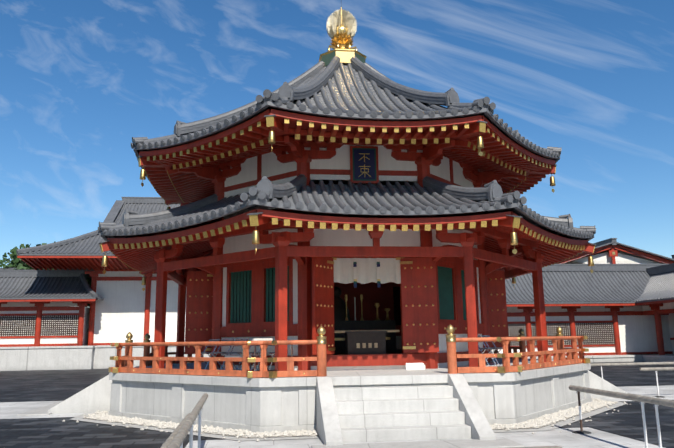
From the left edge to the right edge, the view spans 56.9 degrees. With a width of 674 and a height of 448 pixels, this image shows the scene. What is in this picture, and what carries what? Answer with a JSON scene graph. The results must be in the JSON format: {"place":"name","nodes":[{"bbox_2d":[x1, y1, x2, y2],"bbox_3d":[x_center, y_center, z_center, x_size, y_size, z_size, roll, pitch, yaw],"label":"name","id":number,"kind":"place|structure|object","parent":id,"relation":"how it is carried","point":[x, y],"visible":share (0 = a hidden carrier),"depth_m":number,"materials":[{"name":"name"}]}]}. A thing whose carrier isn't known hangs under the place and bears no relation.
{"place":"outdoors","nodes":[
{"label":"outdoors","id":0,"kind":"place"},
{"bbox_2d":[0,197,673,370],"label":"background building wall","id":1,"kind":"structure","parent":0,"point":[38,331],"depth_m":45.75,"materials":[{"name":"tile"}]},
{"bbox_2d":[0,361,673,447],"bbox_3d":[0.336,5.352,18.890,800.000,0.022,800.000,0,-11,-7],"label":"ground","id":2,"kind":"structure","parent":0,"point":[22,391],"depth_m":13.36,"materials":[{"name":"stone"}]},
{"bbox_2d":[0,244,30,268],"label":"tree","id":3,"kind":"object","parent":2,"relation":"on","point":[15,261],"depth_m":62.13,"materials":[{"name":"green plant"}]},
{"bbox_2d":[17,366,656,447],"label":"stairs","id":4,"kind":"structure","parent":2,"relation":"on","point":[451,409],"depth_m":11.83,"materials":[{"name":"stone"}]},
{"bbox_2d":[63,397,630,441],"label":"pebbles","id":5,"kind":"object","parent":2,"relation":"on","point":[555,416],"visible":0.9,"depth_m":13.46,"materials":[{"name":"white gravel"}]},
{"bbox_2d":[109,358,591,432],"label":"platform","id":6,"kind":"structure","parent":2,"relation":"on","point":[278,404],"depth_m":13.24,"materials":[{"name":"stone"}]},
{"bbox_2d":[185,180,508,370],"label":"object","id":7,"kind":"object","parent":6,"relation":"on","point":[375,313],"visible":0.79,"depth_m":16.25,"materials":[{"name":"red wood"}]},
{"bbox_2d":[98,208,595,274],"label":"eaves","id":8,"kind":"object","parent":7,"relation":"attached to","point":[138,253],"visible":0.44,"depth_m":14.35,"materials":[{"name":"red wood"}]},
{"bbox_2d":[98,174,595,240],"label":"roof","id":9,"kind":"structure","parent":8,"relation":"on","point":[431,196],"depth_m":14.65,"materials":[{"name":"tile"}]},
{"bbox_2d":[101,131,593,290],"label":"wind bells","id":10,"kind":"object","parent":8,"relation":"hanging from","point":[480,146],"visible":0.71,"depth_m":14.57,"materials":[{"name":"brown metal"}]},
{"bbox_2d":[178,135,517,201],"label":"wall","id":11,"kind":"structure","parent":7,"relation":"on","point":[356,163],"depth_m":16.39,"materials":[{"name":"white paint"}]},
{"bbox_2d":[137,109,556,205],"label":"eaves","id":12,"kind":"object","parent":11,"relation":"attached to","point":[502,153],"visible":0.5,"depth_m":15.55,"materials":[{"name":"red wood"}]},
{"bbox_2d":[131,55,561,182],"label":"roof","id":13,"kind":"structure","parent":12,"relation":"on","point":[356,88],"depth_m":16.50,"materials":[{"name":"tile"}]},
{"bbox_2d":[319,7,366,66],"bbox_3d":[0.161,-6.414,21.078,1.552,2.740,1.552,0,-11,-7],"label":"finial","id":14,"kind":"object","parent":13,"relation":"on","point":[341,25],"visible":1,"depth_m":20.81,"materials":[{"name":"gold metal"}]},
{"bbox_2d":[109,324,589,377],"bbox_3d":[0.312,3.790,19.180,13.040,1.040,13.040,0,-11,-7],"label":"railing","id":15,"kind":"object","parent":6,"relation":"on","point":[124,364],"visible":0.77,"depth_m":13.66,"materials":[{"name":"orange wood"}]},
{"bbox_2d":[154,220,547,370],"bbox_3d":[0.295,2.611,19.400,11.066,3.440,11.066,0,-11,-7],"label":"colonnade","id":16,"kind":"object","parent":6,"relation":"on","point":[172,264],"visible":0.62,"depth_m":14.79,"materials":[{"name":"wood"}]},
{"bbox_2d":[201,335,561,447],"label":"props","id":17,"kind":"object","parent":2,"relation":"on","point":[414,366],"visible":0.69,"depth_m":15.44,"materials":[{"name":"silver metal"}]},
{"bbox_2d":[160,362,673,447],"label":"handrails","id":18,"kind":"object","parent":2,"relation":"on","point":[177,436],"visible":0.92,"depth_m":9.83,"materials":[{"name":"grey metal"}]},
{"bbox_2d":[0,0,673,323],"label":"sky","id":19,"kind":"structure","parent":0,"point":[591,80],"materials":[{"name":"blue"}]},
{"bbox_2d":[507,238,673,361],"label":"background building","id":20,"kind":"structure","parent":0,"point":[658,294],"depth_m":45.98,"materials":[{"name":"tile"}]}
]}

